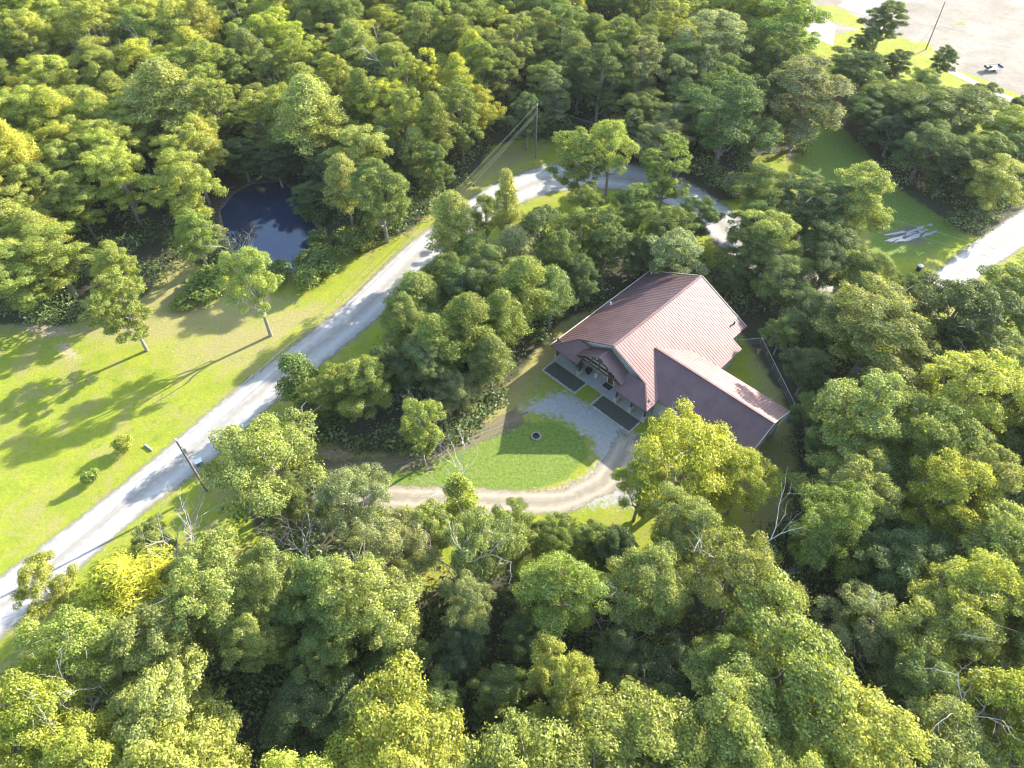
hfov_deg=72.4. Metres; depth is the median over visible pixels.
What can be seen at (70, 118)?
pine tree
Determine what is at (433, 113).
pine tree
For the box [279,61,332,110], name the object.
pine tree
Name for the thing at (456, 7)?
tall tree
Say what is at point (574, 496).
driveway track
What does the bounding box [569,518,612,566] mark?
broadleaf tree
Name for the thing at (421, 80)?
pine tree
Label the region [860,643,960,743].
broadleaf tree
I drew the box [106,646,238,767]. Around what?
broadleaf tree
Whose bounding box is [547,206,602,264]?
tall tree
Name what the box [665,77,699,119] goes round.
tall tree
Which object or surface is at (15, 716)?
spreading tree
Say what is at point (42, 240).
broadleaf tree
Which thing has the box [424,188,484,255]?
pine tree
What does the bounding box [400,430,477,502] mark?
dead tree
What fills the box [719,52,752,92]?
tall tree
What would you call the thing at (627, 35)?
broadleaf tree
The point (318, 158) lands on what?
broadleaf tree
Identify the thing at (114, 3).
pine tree
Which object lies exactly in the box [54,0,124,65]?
broadleaf tree
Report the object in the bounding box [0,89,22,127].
broadleaf tree
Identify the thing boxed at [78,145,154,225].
broadleaf tree
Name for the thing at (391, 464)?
dirt track
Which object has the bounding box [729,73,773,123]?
tall tree
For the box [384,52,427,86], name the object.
pine tree
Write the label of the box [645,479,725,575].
broadleaf tree
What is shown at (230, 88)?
tall tree
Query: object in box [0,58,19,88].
broadleaf tree
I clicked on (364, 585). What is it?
broadleaf tree
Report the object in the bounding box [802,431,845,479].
broadleaf tree
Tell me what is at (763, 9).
broadleaf tree
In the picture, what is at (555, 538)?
broadleaf tree
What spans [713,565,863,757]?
broadleaf tree
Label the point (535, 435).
fire pit
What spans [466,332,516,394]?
tree
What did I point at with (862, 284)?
broadleaf tree
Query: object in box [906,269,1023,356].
broadleaf tree
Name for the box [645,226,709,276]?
tall tree
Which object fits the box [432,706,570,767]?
broadleaf tree
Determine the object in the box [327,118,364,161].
tall tree
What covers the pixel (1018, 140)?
broadleaf tree
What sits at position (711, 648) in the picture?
broadleaf tree
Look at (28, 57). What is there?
pine tree
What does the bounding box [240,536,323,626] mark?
broadleaf tree
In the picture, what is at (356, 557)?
dead tree
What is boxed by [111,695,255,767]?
broadleaf tree
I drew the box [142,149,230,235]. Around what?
broadleaf tree
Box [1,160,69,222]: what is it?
broadleaf tree
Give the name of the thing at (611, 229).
tall tree
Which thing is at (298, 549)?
dead tree
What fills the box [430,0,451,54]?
tall tree
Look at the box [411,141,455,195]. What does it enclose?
broadleaf tree
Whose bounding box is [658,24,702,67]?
broadleaf tree
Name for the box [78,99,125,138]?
tall tree
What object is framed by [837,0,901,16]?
parking pad
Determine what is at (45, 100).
pine tree
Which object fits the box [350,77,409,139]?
broadleaf tree
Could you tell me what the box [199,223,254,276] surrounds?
dead tree
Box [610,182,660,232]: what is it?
broadleaf tree
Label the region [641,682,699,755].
broadleaf tree
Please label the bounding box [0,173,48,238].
broadleaf tree
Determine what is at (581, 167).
tall tree
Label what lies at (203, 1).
broadleaf tree
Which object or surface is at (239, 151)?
broadleaf tree
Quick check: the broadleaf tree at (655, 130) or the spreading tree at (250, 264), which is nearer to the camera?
the spreading tree at (250, 264)
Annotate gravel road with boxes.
[0,162,1023,639]
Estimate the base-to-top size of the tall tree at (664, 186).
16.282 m
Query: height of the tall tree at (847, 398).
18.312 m
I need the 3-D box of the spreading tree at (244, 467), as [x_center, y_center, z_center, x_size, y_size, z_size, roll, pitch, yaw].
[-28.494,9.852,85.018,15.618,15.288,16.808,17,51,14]
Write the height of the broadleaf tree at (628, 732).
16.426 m
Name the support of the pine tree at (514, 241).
on the ground
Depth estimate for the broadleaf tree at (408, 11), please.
165.29 m
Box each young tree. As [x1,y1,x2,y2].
[271,351,319,404]
[285,400,325,444]
[441,472,481,526]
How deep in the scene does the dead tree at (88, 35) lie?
152.62 m
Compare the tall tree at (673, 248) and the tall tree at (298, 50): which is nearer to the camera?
the tall tree at (673, 248)
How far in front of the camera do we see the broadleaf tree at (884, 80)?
149.15 m
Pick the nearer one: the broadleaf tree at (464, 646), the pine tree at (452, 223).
the broadleaf tree at (464, 646)
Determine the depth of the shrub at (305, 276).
115.66 m
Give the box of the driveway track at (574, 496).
[204,428,642,515]
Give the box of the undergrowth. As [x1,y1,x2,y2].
[0,0,1023,767]
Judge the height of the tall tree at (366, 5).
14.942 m
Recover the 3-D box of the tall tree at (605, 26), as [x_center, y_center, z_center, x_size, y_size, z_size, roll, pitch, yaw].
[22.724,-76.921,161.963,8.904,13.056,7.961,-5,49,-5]
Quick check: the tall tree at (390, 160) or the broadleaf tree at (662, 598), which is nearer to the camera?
the broadleaf tree at (662, 598)
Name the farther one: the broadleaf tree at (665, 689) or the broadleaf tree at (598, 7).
the broadleaf tree at (598, 7)
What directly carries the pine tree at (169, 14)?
on the ground
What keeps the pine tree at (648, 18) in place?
on the ground
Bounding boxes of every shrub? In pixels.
[79,468,99,484]
[109,433,132,453]
[168,290,196,310]
[181,262,229,304]
[210,223,228,239]
[221,251,243,267]
[262,258,292,287]
[289,263,320,293]
[292,247,311,266]
[306,227,333,248]
[306,243,340,275]
[330,223,376,255]
[360,218,390,236]
[720,171,744,199]
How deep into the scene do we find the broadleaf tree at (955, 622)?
66.25 m
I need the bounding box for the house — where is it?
[550,271,789,469]
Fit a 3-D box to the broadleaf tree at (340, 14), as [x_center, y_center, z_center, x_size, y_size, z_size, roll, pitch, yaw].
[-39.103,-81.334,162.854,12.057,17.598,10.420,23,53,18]
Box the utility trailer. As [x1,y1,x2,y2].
[984,63,1002,71]
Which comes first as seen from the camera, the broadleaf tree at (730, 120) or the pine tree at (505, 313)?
the pine tree at (505, 313)
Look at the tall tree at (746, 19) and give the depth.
165.35 m
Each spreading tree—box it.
[0,647,100,767]
[9,548,81,623]
[9,592,136,716]
[195,403,328,517]
[214,245,284,336]
[314,462,393,542]
[345,504,444,598]
[437,569,497,634]
[468,193,498,242]
[585,118,640,196]
[610,458,666,521]
[628,397,746,538]
[687,525,812,633]
[710,442,786,516]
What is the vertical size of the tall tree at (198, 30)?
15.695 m
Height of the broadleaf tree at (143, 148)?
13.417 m
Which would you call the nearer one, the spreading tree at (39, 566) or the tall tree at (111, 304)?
the spreading tree at (39, 566)
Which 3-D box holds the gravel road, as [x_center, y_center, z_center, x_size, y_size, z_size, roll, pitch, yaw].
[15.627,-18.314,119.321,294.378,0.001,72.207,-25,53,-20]
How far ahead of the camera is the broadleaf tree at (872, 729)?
57.94 m
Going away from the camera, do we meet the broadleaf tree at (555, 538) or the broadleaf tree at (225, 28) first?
the broadleaf tree at (555, 538)
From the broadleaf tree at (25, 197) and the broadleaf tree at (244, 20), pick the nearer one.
the broadleaf tree at (25, 197)
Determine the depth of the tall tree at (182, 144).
123.16 m
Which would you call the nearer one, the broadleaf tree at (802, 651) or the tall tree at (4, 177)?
the broadleaf tree at (802, 651)
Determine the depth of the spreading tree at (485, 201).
117.13 m
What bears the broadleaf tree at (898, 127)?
on the ground
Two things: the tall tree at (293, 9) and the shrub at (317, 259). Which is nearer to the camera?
the shrub at (317, 259)
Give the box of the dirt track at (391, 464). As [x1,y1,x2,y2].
[282,410,527,476]
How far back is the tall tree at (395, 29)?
161.41 m
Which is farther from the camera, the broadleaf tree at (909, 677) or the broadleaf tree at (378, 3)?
the broadleaf tree at (378, 3)
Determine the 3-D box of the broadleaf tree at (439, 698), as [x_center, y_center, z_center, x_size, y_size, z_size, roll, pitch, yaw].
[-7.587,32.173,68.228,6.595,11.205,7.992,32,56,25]
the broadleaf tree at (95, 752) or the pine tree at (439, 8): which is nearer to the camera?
the broadleaf tree at (95, 752)
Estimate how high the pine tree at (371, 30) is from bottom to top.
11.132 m
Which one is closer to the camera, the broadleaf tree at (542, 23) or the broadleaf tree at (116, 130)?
the broadleaf tree at (116, 130)
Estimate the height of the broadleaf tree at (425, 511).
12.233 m
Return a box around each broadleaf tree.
[0,0,54,15]
[0,8,36,73]
[0,13,22,58]
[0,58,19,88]
[0,76,38,122]
[0,84,60,143]
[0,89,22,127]
[0,121,35,175]
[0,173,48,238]
[0,236,65,312]
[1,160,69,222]
[3,8,60,59]
[6,220,97,297]
[12,54,79,89]
[18,695,144,767]
[19,54,80,94]
[30,0,79,48]
[31,119,86,173]
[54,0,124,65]
[55,83,93,115]
[62,0,115,46]
[63,34,132,85]
[64,118,147,177]
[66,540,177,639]
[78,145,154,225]
[79,50,128,89]
[81,126,145,206]
[87,239,144,310]
[94,90,149,132]
[95,593,214,714]
[102,107,158,173]
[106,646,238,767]
[111,3,169,47]
[111,25,176,70]
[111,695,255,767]
[112,55,218,138]
[115,37,172,82]
[116,0,158,17]
[119,79,159,95]
[120,0,160,38]
[126,513,177,565]
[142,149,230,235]
[146,522,260,648]
[150,37,225,88]
[170,104,219,153]
[172,206,220,268]
[174,0,225,30]
[174,66,212,109]
[176,0,229,44]
[188,42,238,99]
[209,4,237,38]
[212,609,298,673]
[216,24,241,54]
[217,136,261,181]
[228,81,278,132]
[238,13,281,66]
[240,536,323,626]
[243,5,304,82]
[252,130,297,165]
[252,145,303,187]
[256,725,380,767]
[257,662,363,756]
[258,81,302,160]
[262,39,318,84]
[265,470,326,533]
[267,553,364,644]
[268,71,351,160]
[284,619,360,688]
[286,180,330,214]
[294,363,357,420]
[302,0,321,12]
[302,148,339,195]
[305,0,363,32]
[313,541,425,655]
[314,0,364,40]
[315,51,352,120]
[321,123,393,186]
[323,65,353,106]
[327,645,472,767]
[330,354,393,422]
[340,156,412,242]
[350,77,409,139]
[359,0,393,13]
[359,628,437,695]
[366,4,408,41]
[370,344,415,402]
[372,87,425,164]
[378,290,431,351]
[387,0,415,16]
[388,497,451,563]
[393,0,435,40]
[400,334,460,397]
[400,662,466,720]
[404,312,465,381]
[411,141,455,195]
[420,250,484,302]
[432,616,489,680]
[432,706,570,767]
[433,372,484,415]
[442,503,529,587]
[457,83,506,143]
[461,243,515,308]
[463,37,500,107]
[464,662,537,724]
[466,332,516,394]
[473,2,521,38]
[483,23,534,71]
[492,496,536,565]
[493,0,515,7]
[499,607,544,666]
[505,91,545,149]
[508,748,591,767]
[509,550,619,638]
[511,0,558,36]
[512,690,601,758]
[514,6,564,61]
[523,512,576,562]
[524,626,599,722]
[525,60,575,109]
[528,0,581,38]
[532,228,588,279]
[540,675,708,767]
[560,46,605,113]
[563,252,599,310]
[568,184,609,231]
[569,0,588,19]
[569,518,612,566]
[579,39,636,117]
[581,518,641,576]
[583,0,618,17]
[588,621,651,697]
[595,16,643,100]
[604,14,638,42]
[605,537,698,635]
[605,628,709,712]
[609,88,674,131]
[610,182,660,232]
[617,234,657,278]
[631,22,664,52]
[633,122,678,166]
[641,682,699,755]
[642,205,699,254]
[643,717,743,767]
[644,114,696,149]
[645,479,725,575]
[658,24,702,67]
[659,35,712,91]
[660,101,694,134]
[661,646,800,767]
[664,8,754,78]
[675,95,722,145]
[676,196,726,241]
[679,632,763,697]
[682,72,783,171]
[686,16,738,54]
[708,0,759,32]
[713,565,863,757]
[714,260,748,299]
[720,225,778,284]
[726,199,789,254]
[731,24,777,78]
[731,161,794,226]
[736,721,843,767]
[742,107,765,124]
[742,209,805,278]
[747,0,773,30]
[749,253,817,306]
[758,316,800,355]
[760,66,811,114]
[764,168,853,242]
[765,666,934,767]
[777,286,855,347]
[778,344,837,396]
[784,478,875,583]
[786,439,905,531]
[787,386,840,434]
[799,212,861,289]
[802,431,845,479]
[807,578,914,669]
[810,271,945,391]
[814,160,900,245]
[814,431,924,509]
[826,45,890,103]
[828,273,886,313]
[835,244,899,302]
[837,517,967,607]
[843,88,896,134]
[846,28,880,51]
[851,381,931,434]
[856,0,911,51]
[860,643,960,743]
[862,81,934,117]
[864,77,896,108]
[864,113,920,156]
[869,567,1014,697]
[874,49,914,80]
[874,690,1011,767]
[884,375,997,501]
[887,273,935,321]
[890,66,942,94]
[891,95,934,132]
[891,118,956,181]
[892,84,1009,146]
[895,447,1005,556]
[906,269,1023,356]
[913,346,967,393]
[915,546,1023,644]
[917,337,1023,442]
[920,442,1023,531]
[929,44,959,74]
[934,494,1023,570]
[941,663,1023,767]
[945,131,1018,191]
[958,152,1023,216]
[960,82,1003,114]
[963,323,1023,404]
[963,627,1023,713]
[965,516,1023,660]
[974,103,1023,153]
[976,259,1023,336]
[981,131,1023,178]
[1004,95,1023,117]
[1005,391,1023,414]
[1007,401,1023,452]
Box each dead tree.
[18,598,135,761]
[73,18,113,61]
[109,18,161,68]
[134,477,227,564]
[150,488,238,565]
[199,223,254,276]
[249,73,306,158]
[252,485,320,564]
[315,541,425,611]
[352,22,411,105]
[399,506,530,613]
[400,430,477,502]
[402,521,444,573]
[407,382,446,443]
[575,568,661,673]
[685,468,831,620]
[838,592,876,638]
[842,621,901,685]
[856,577,994,697]
[870,651,1020,766]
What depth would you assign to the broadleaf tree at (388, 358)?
93.89 m
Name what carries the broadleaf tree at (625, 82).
on the ground
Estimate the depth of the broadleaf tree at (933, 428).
81.11 m
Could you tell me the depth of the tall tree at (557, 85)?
142.71 m
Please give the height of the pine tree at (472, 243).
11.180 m
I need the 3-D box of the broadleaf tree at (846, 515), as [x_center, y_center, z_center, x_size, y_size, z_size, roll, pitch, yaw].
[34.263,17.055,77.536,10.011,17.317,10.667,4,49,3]
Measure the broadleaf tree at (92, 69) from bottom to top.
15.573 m
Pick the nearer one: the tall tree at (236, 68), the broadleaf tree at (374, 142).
the broadleaf tree at (374, 142)
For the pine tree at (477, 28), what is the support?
on the ground
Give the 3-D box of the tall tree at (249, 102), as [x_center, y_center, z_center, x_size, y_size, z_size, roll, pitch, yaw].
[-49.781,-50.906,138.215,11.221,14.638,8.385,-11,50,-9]
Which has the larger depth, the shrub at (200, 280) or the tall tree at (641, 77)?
the tall tree at (641, 77)
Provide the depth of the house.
99.66 m
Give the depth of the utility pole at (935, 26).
173.18 m
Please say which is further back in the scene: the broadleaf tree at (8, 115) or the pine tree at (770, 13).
the pine tree at (770, 13)
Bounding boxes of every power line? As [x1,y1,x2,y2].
[176,111,530,438]
[182,117,531,445]
[187,119,531,446]
[540,112,1023,266]
[541,105,1021,256]
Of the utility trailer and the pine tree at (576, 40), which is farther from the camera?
the utility trailer
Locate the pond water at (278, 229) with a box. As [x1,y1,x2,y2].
[221,182,317,273]
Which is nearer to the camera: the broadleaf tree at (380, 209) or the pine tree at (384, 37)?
the broadleaf tree at (380, 209)
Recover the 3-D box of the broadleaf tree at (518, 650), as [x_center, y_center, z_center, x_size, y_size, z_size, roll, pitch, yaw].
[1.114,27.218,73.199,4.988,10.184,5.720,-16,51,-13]
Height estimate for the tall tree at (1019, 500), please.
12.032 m
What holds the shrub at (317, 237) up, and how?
on the ground
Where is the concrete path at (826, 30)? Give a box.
[805,3,835,45]
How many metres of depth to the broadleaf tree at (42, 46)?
152.09 m
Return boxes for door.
[607,370,614,385]
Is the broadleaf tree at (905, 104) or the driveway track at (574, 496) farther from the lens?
the broadleaf tree at (905, 104)
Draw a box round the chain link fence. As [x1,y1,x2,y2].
[737,337,794,428]
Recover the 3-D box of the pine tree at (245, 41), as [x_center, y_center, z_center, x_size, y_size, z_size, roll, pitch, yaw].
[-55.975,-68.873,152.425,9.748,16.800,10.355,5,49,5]
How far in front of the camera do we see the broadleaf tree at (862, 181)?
114.98 m
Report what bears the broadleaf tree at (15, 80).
on the ground
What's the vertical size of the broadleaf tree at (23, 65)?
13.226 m
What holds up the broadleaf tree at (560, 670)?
on the ground
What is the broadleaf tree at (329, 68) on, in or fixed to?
on the ground
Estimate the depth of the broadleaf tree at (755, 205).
116.76 m
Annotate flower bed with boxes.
[541,361,586,393]
[590,395,639,432]
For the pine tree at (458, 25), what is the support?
on the ground
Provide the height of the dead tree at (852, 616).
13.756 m
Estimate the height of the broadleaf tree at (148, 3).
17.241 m
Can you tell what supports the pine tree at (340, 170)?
on the ground
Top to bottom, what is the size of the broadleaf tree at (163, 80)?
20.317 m
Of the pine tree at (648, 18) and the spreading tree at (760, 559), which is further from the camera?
the pine tree at (648, 18)
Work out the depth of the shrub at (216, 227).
124.67 m
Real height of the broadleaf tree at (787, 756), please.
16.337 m
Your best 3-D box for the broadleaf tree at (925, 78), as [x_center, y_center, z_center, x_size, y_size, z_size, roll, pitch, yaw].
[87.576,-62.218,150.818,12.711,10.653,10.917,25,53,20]
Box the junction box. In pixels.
[194,457,203,466]
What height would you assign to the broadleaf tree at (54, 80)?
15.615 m
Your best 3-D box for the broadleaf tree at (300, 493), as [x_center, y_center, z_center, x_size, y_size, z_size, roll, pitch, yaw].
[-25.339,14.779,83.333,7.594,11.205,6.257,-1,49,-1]
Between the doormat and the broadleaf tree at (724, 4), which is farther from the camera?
the broadleaf tree at (724, 4)
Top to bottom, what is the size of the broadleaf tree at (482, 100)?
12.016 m
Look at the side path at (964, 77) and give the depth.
166.21 m
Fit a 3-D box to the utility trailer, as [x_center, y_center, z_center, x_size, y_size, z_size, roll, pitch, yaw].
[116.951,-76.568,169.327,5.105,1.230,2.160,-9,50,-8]
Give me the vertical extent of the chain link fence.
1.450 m
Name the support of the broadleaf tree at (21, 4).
on the ground
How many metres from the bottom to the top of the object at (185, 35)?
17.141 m
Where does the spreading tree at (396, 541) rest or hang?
on the ground
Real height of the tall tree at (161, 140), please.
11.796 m
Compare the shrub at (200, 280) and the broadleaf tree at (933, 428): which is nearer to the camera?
the broadleaf tree at (933, 428)
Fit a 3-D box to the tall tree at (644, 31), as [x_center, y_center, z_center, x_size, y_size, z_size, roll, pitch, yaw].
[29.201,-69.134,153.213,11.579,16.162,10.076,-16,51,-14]
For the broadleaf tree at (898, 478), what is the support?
on the ground
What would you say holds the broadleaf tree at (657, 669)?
on the ground
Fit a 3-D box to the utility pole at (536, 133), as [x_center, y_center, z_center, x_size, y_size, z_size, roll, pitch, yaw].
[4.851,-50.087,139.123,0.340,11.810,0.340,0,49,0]
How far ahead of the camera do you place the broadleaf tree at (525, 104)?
139.38 m
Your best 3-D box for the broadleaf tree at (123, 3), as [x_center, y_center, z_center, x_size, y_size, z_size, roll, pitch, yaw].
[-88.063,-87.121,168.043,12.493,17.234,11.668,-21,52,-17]
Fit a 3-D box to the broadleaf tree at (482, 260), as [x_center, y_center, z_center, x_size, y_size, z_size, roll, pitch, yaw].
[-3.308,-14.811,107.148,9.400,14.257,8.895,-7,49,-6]
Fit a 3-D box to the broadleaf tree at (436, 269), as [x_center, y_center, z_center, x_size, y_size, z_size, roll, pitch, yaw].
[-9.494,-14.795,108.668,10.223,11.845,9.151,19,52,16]
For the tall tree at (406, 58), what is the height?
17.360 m
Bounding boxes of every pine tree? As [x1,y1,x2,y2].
[0,118,46,185]
[0,202,54,240]
[0,236,52,290]
[5,207,74,247]
[17,10,52,51]
[17,52,45,80]
[22,83,86,141]
[59,114,84,153]
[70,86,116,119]
[93,0,125,32]
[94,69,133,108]
[149,0,197,46]
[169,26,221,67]
[175,113,230,191]
[182,0,223,47]
[222,0,257,20]
[229,28,274,82]
[251,0,295,21]
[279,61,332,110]
[294,8,327,53]
[320,152,366,225]
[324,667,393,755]
[327,17,378,75]
[340,67,383,125]
[366,19,380,37]
[370,32,405,54]
[376,43,392,70]
[380,269,447,331]
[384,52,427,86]
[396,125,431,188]
[398,5,446,61]
[405,66,438,97]
[409,107,448,139]
[415,90,457,150]
[419,8,443,46]
[423,0,453,14]
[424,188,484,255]
[426,52,448,86]
[435,14,484,57]
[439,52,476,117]
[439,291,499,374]
[447,233,496,276]
[452,0,496,28]
[454,29,489,77]
[471,25,494,56]
[481,287,532,357]
[484,0,499,28]
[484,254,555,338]
[489,168,524,234]
[490,223,542,264]
[533,264,578,330]
[552,31,591,74]
[575,12,610,47]
[611,0,645,16]
[633,13,665,43]
[762,0,811,38]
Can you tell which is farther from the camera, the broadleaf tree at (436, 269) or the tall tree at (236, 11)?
the tall tree at (236, 11)
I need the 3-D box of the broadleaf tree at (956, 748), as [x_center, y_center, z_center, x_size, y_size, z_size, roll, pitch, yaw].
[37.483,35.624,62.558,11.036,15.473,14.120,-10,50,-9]
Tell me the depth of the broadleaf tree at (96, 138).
122.89 m
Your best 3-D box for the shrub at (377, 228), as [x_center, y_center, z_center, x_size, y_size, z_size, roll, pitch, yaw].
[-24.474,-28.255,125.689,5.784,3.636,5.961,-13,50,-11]
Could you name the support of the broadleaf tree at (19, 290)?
on the ground
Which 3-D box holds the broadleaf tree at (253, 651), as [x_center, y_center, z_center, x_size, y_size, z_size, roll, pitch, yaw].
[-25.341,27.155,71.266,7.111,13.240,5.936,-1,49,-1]
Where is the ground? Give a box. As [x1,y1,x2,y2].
[0,0,1023,767]
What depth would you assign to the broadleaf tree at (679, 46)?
147.91 m
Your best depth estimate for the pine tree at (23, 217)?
111.47 m
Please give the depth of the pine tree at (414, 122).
136.74 m
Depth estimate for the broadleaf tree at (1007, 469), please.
77.47 m
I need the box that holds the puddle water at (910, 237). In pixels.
[885,223,937,242]
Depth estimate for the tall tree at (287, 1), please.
166.01 m
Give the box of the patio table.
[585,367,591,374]
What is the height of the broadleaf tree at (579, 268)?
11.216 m
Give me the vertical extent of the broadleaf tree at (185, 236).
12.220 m
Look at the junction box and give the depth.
93.36 m
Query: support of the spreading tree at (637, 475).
on the ground
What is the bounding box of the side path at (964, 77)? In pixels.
[948,70,1013,100]
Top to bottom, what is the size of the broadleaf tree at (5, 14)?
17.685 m
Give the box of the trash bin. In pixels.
[916,264,923,271]
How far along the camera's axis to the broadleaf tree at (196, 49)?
140.46 m
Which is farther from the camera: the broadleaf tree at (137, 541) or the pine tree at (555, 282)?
the pine tree at (555, 282)
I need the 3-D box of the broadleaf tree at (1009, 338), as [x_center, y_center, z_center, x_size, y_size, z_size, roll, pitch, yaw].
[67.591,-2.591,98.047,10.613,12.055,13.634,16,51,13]
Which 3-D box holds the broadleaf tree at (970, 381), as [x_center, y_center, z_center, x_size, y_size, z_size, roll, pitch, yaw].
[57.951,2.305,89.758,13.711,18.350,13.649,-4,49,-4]
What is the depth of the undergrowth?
99.28 m
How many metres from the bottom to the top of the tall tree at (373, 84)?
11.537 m
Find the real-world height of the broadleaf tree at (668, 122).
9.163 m
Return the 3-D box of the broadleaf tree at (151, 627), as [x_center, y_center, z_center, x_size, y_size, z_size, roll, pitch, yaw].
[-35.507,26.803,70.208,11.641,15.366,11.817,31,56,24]
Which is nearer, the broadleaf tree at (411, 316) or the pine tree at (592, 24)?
the broadleaf tree at (411, 316)
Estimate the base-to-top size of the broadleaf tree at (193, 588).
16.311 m
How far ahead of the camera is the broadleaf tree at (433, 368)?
94.07 m
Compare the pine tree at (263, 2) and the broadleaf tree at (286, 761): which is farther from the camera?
the pine tree at (263, 2)
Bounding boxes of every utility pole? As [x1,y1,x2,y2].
[175,438,207,491]
[535,105,537,158]
[925,0,945,49]
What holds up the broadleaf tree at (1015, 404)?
on the ground
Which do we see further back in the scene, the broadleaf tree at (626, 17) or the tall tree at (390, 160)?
the broadleaf tree at (626, 17)
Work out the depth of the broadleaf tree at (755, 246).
111.02 m
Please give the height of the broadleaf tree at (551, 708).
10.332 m
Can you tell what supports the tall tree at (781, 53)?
on the ground
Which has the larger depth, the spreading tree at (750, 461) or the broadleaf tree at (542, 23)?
the broadleaf tree at (542, 23)
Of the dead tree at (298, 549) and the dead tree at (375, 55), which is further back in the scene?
the dead tree at (375, 55)
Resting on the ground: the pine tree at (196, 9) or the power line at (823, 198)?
the pine tree at (196, 9)
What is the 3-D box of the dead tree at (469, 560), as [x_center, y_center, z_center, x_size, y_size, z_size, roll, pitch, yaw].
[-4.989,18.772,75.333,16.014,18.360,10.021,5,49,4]
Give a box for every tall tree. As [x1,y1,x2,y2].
[0,165,22,202]
[38,20,73,61]
[42,138,95,209]
[43,169,106,242]
[54,56,93,87]
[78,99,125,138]
[78,267,154,351]
[96,13,133,66]
[146,133,178,184]
[157,122,217,205]
[166,19,213,43]
[184,65,237,147]
[208,78,244,137]
[209,0,253,31]
[219,48,253,111]
[223,17,258,80]
[228,89,289,143]
[245,41,287,88]
[259,0,308,29]
[259,0,312,29]
[272,28,313,82]
[300,34,329,69]
[307,50,328,74]
[308,23,338,56]
[319,81,344,143]
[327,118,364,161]
[349,0,377,19]
[354,52,387,83]
[355,76,388,104]
[357,18,380,47]
[364,125,410,183]
[372,12,409,42]
[378,41,409,92]
[386,52,431,112]
[398,397,446,466]
[412,47,447,104]
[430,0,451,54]
[437,74,484,164]
[441,0,477,46]
[441,265,488,315]
[481,47,522,114]
[496,12,546,94]
[498,0,531,23]
[518,204,559,262]
[530,38,566,64]
[536,2,588,54]
[538,66,571,134]
[545,126,609,195]
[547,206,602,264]
[576,42,625,125]
[580,205,632,277]
[592,19,619,51]
[621,108,650,155]
[624,35,670,95]
[627,25,663,84]
[639,132,692,211]
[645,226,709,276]
[648,0,696,26]
[655,0,696,68]
[659,53,697,103]
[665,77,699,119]
[683,0,711,32]
[686,0,719,15]
[693,44,724,87]
[696,61,738,132]
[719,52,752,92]
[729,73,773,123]
[738,14,754,35]
[741,0,833,67]
[755,22,805,101]
[757,53,856,151]
[778,48,824,101]
[804,366,906,457]
[925,144,973,196]
[963,346,1023,406]
[983,414,1023,488]
[1001,466,1023,508]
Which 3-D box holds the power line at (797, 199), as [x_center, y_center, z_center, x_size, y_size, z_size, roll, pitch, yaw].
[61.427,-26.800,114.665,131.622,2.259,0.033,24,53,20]
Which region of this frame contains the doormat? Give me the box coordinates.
[602,382,612,389]
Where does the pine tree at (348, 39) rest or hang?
on the ground
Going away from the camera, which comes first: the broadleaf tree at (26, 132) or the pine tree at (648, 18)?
the broadleaf tree at (26, 132)
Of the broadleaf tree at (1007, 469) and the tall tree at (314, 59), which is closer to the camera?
the broadleaf tree at (1007, 469)
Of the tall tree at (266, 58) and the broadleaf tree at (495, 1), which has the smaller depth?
the tall tree at (266, 58)
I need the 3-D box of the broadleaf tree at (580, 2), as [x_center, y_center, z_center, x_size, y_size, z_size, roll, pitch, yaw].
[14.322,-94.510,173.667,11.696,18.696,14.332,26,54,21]
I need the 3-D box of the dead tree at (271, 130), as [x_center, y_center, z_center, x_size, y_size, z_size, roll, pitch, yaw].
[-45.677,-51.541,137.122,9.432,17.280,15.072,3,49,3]
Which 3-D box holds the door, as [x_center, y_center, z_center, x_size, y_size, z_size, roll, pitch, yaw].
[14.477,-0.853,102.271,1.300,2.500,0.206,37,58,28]
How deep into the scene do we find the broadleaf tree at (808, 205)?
114.90 m
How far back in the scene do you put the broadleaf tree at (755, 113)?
140.99 m
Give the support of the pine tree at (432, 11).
on the ground
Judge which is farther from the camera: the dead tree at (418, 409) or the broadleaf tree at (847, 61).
the broadleaf tree at (847, 61)
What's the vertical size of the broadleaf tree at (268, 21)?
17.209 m
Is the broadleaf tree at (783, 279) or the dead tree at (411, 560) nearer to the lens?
the dead tree at (411, 560)
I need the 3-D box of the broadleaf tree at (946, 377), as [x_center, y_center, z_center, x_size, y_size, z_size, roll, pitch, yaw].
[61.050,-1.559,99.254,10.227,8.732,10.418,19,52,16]
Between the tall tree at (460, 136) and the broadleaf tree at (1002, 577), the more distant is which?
the tall tree at (460, 136)
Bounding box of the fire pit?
[531,432,540,440]
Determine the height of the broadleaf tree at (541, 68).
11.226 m
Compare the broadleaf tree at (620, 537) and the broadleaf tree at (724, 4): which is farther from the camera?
the broadleaf tree at (724, 4)
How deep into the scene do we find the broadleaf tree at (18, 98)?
132.60 m
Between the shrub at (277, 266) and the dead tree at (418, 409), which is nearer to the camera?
the dead tree at (418, 409)
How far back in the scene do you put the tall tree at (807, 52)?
144.82 m
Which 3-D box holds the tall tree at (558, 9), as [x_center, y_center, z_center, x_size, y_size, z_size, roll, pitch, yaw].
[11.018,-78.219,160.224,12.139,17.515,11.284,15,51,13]
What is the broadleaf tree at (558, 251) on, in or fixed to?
on the ground
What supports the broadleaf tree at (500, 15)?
on the ground
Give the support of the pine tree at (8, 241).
on the ground
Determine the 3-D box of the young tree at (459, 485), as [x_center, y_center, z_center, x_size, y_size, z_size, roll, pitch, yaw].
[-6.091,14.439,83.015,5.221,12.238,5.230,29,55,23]
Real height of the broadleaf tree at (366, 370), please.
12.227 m
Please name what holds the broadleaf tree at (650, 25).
on the ground

